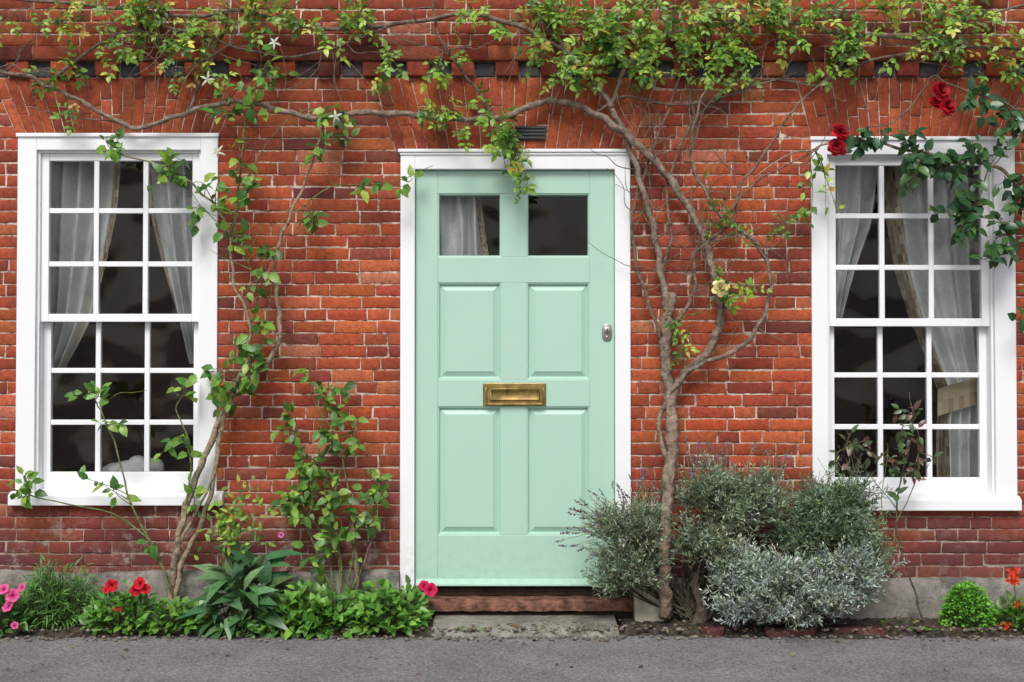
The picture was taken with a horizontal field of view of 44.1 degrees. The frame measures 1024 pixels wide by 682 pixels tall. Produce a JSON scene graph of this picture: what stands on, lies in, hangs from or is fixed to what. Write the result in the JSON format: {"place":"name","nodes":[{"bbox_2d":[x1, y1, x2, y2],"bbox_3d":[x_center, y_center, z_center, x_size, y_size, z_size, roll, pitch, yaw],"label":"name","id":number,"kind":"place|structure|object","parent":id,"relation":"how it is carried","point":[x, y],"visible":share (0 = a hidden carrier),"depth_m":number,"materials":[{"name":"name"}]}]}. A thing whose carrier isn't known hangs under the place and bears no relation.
{"place":"outdoors","nodes":[
{"label":"outdoors","id":0,"kind":"place"},
{"bbox_2d":[0,634,1023,681],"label":"road","id":1,"kind":"structure","parent":0,"point":[151,658],"depth_m":5.19,"materials":[{"name":"grey asphalt"}]},
{"bbox_2d":[0,618,1023,642],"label":"gravel","id":2,"kind":"structure","parent":1,"relation":"on","point":[537,638],"depth_m":5.62,"materials":[{"name":"grey gravel"}]},
{"bbox_2d":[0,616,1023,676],"bbox_3d":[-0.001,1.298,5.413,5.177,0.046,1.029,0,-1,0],"label":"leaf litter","id":3,"kind":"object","parent":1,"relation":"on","point":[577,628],"visible":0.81,"depth_m":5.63,"materials":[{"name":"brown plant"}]},
{"bbox_2d":[431,614,618,636],"bbox_3d":[0.059,1.311,5.793,0.839,0.056,0.321,0,-1,0],"label":"doorstep","id":4,"kind":"object","parent":1,"relation":"on","point":[561,621],"visible":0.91,"depth_m":5.76,"materials":[{"name":"stone"}]},
{"bbox_2d":[451,625,486,631],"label":"weed","id":5,"kind":"object","parent":4,"relation":"on","point":[468,627],"visible":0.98,"depth_m":5.70,"materials":[{"name":"green plant"}]},
{"bbox_2d":[0,616,1023,638],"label":"soil","id":6,"kind":"structure","parent":0,"point":[660,625],"depth_m":5.69,"materials":[{"name":"brown soil"}]},
{"bbox_2d":[0,583,39,636],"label":"petunia","id":7,"kind":"object","parent":6,"relation":"on","point":[10,601],"visible":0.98,"depth_m":5.63,"materials":[{"name":"pink plant"}]},
{"bbox_2d":[7,553,105,631],"bbox_3d":[-2.084,1.156,5.798,0.520,0.383,0.318,0,-1,0],"label":"needle leaved plant","id":8,"kind":"object","parent":6,"relation":"on","point":[58,605],"visible":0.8,"depth_m":5.75,"materials":[{"name":"green plant"}]},
{"bbox_2d":[78,577,169,635],"bbox_3d":[-1.734,1.196,5.709,0.473,0.277,0.275,0,-1,0],"label":"petunia","id":9,"kind":"object","parent":6,"relation":"on","point":[101,613],"visible":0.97,"depth_m":5.67,"materials":[{"name":"green plant"}]},
{"bbox_2d":[136,596,218,636],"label":"bedding plant","id":10,"kind":"object","parent":6,"relation":"on","point":[174,608],"visible":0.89,"depth_m":5.66,"materials":[{"name":"green plant"}]},
{"bbox_2d":[3,37,432,601],"bbox_3d":[-1.363,-0.058,5.859,1.981,2.677,0.224,0,-1,0],"label":"climbing rose","id":11,"kind":"object","parent":6,"relation":"on","point":[218,396],"visible":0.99,"depth_m":5.86,"materials":[{"name":"green plant"}]},
{"bbox_2d":[218,615,262,638],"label":"bedding plant","id":12,"kind":"object","parent":6,"relation":"on","point":[241,623],"visible":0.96,"depth_m":5.62,"materials":[{"name":"green plant"}]},
{"bbox_2d":[175,474,307,639],"bbox_3d":[-1.204,1.018,5.766,0.646,0.831,0.474,0,-1,0],"label":"lungwort","id":13,"kind":"object","parent":6,"relation":"on","point":[238,573],"visible":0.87,"depth_m":5.70,"materials":[{"name":"green plant"}]},
{"bbox_2d":[260,579,382,640],"bbox_3d":[-0.858,1.202,5.690,0.567,0.271,0.295,0,-1,0],"label":"bedding plant","id":14,"kind":"object","parent":6,"relation":"on","point":[309,610],"visible":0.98,"depth_m":5.64,"materials":[{"name":"green plant"}]},
{"bbox_2d":[266,363,392,599],"bbox_3d":[-0.844,0.692,5.859,0.584,1.176,0.231,0,-1,0],"label":"young rose","id":15,"kind":"object","parent":6,"relation":"on","point":[291,506],"visible":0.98,"depth_m":5.85,"materials":[{"name":"green plant"}]},
{"bbox_2d":[329,578,432,636],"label":"bedding plant","id":16,"kind":"object","parent":6,"relation":"on","point":[406,613],"visible":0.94,"depth_m":5.67,"materials":[{"name":"green plant"}]},
{"bbox_2d":[396,574,437,621],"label":"bedding flower","id":17,"kind":"object","parent":6,"relation":"on","point":[429,589],"visible":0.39,"depth_m":5.79,"materials":[{"name":"pink plant"}]},
{"bbox_2d":[0,0,1023,619],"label":"climbing plant","id":18,"kind":"object","parent":6,"relation":"on","point":[648,52],"visible":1,"depth_m":5.89,"materials":[{"name":"green plant"}]},
{"bbox_2d":[634,587,663,622],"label":"stone block","id":19,"kind":"structure","parent":6,"relation":"on","point":[644,611],"depth_m":5.85,"materials":[{"name":"beige stone"}]},
{"bbox_2d":[556,435,804,624],"bbox_3d":[0.761,0.903,5.703,1.152,0.943,0.440,0,-1,0],"label":"lavender","id":20,"kind":"object","parent":6,"relation":"on","point":[718,494],"visible":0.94,"depth_m":5.70,"materials":[{"name":"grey plant"}]},
{"bbox_2d":[700,624,724,636],"bbox_3d":[0.900,1.306,5.678,0.082,0.057,0.092,0,3,-14],"label":"edging brick","id":21,"kind":"object","parent":6,"relation":"on","point":[715,630],"visible":0.77,"depth_m":5.64,"materials":[{"name":"red brick"}]},
{"bbox_2d":[763,625,815,636],"bbox_3d":[1.243,1.313,5.687,0.227,0.050,0.091,0,3,-3],"label":"edging brick","id":22,"kind":"object","parent":6,"relation":"on","point":[780,631],"visible":0.63,"depth_m":5.64,"materials":[{"name":"red brick"}]},
{"bbox_2d":[699,534,909,630],"bbox_3d":[1.306,1.065,5.641,0.942,0.431,0.392,0,-1,0],"label":"silver shrub","id":23,"kind":"object","parent":6,"relation":"on","point":[781,576],"visible":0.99,"depth_m":5.57,"materials":[{"name":"grey plant"}]},
{"bbox_2d":[751,453,904,623],"bbox_3d":[1.447,0.922,5.706,0.756,0.823,0.408,0,-1,0],"label":"rosemary","id":24,"kind":"object","parent":6,"relation":"on","point":[835,513],"visible":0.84,"depth_m":5.69,"materials":[{"name":"green plant"}]},
{"bbox_2d":[831,624,884,634],"bbox_3d":[1.552,1.310,5.692,0.229,0.054,0.090,0,3,3],"label":"edging brick","id":25,"kind":"object","parent":6,"relation":"on","point":[848,628],"visible":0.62,"depth_m":5.66,"materials":[{"name":"red brick"}]},
{"bbox_2d":[828,392,942,622],"bbox_3d":[1.722,0.767,5.820,0.531,1.065,0.152,0,-1,0],"label":"slender rose","id":26,"kind":"object","parent":6,"relation":"on","point":[855,446],"visible":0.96,"depth_m":5.82,"materials":[{"name":"green plant"}]},
{"bbox_2d":[909,626,938,631],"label":"weed","id":27,"kind":"object","parent":6,"relation":"on","point":[924,627],"visible":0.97,"depth_m":5.69,"materials":[{"name":"green plant"}]},
{"bbox_2d":[938,580,996,631],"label":"round plant","id":28,"kind":"object","parent":6,"relation":"on","point":[966,604],"visible":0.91,"depth_m":5.73,"materials":[{"name":"green plant"}]},
{"bbox_2d":[990,567,1023,630],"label":"bedding flower","id":29,"kind":"object","parent":6,"relation":"on","point":[1013,609],"visible":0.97,"depth_m":5.73,"materials":[{"name":"green plant"}]},
{"label":"ground","id":30,"kind":"structure","parent":0,"visible":0},
{"bbox_2d":[0,0,1023,622],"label":"brick house","id":31,"kind":"structure","parent":30,"relation":"on","point":[506,396],"depth_m":6.01,"materials":[{"name":"brick"}]},
{"bbox_2d":[51,162,120,395],"bbox_3d":[-2.118,-0.334,6.212,0.414,1.226,0.112,0,-1,0],"label":"curtain","id":32,"kind":"object","parent":31,"relation":"hanging from","point":[72,237],"visible":0.57,"depth_m":6.22,"materials":[{"name":"fabric"}]},
{"bbox_2d":[8,133,223,505],"bbox_3d":[-1.866,-0.105,6.050,1.007,1.762,0.186,0,-1,0],"label":"window","id":33,"kind":"structure","parent":31,"relation":"in","point":[35,321],"depth_m":6.01,"materials":[{"name":"white paint"}]},
{"bbox_2d":[102,455,164,470],"bbox_3d":[-1.852,0.631,6.188,0.303,0.145,0.122,0,-1,0],"label":"ornament","id":34,"kind":"object","parent":31,"relation":"on","point":[135,463],"visible":0.51,"depth_m":6.15,"materials":[{"name":"white"}]},
{"bbox_2d":[150,162,193,363],"bbox_3d":[-1.672,-0.417,6.216,0.285,1.059,0.109,0,-1,0],"label":"curtain","id":35,"kind":"object","parent":31,"relation":"hanging from","point":[173,235],"visible":0.5,"depth_m":6.21,"materials":[{"name":"fabric"}]},
{"bbox_2d":[440,196,488,254],"bbox_3d":[-0.249,-0.565,6.154,0.288,0.410,0.113,0,-1,0],"label":"curtain","id":36,"kind":"object","parent":31,"relation":"hanging from","point":[462,228],"visible":0.69,"depth_m":6.15,"materials":[{"name":"fabric"}]},
{"bbox_2d":[415,171,613,585],"bbox_3d":[0.019,0.174,6.018,0.956,1.972,0.073,0,-1,0],"label":"door","id":37,"kind":"structure","parent":31,"relation":"in","point":[514,380],"depth_m":6.01,"materials":[{"name":"green paint"}]},
{"bbox_2d":[835,166,877,317],"bbox_3d":[1.690,-0.518,6.218,0.272,0.813,0.112,0,-1,0],"label":"curtain","id":38,"kind":"object","parent":31,"relation":"hanging from","point":[855,190],"visible":0.68,"depth_m":6.21,"materials":[{"name":"fabric"}]},
{"bbox_2d":[755,75,1023,332],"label":"climbing rose","id":39,"kind":"object","parent":31,"relation":"attached to","point":[932,165],"visible":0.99,"depth_m":5.84,"materials":[{"name":"green plant"}]},
{"bbox_2d":[807,136,1021,510],"bbox_3d":[1.888,-0.085,6.050,1.018,1.770,0.186,0,-1,0],"label":"window","id":40,"kind":"structure","parent":31,"relation":"in","point":[994,488],"depth_m":6.01,"materials":[{"name":"white paint"}]},
{"bbox_2d":[884,166,978,476],"bbox_3d":[2.102,-0.114,6.203,0.529,1.621,0.128,0,-1,0],"label":"curtain","id":41,"kind":"object","parent":31,"relation":"hanging from","point":[956,295],"visible":0.56,"depth_m":6.20,"materials":[{"name":"fabric"}]}
]}

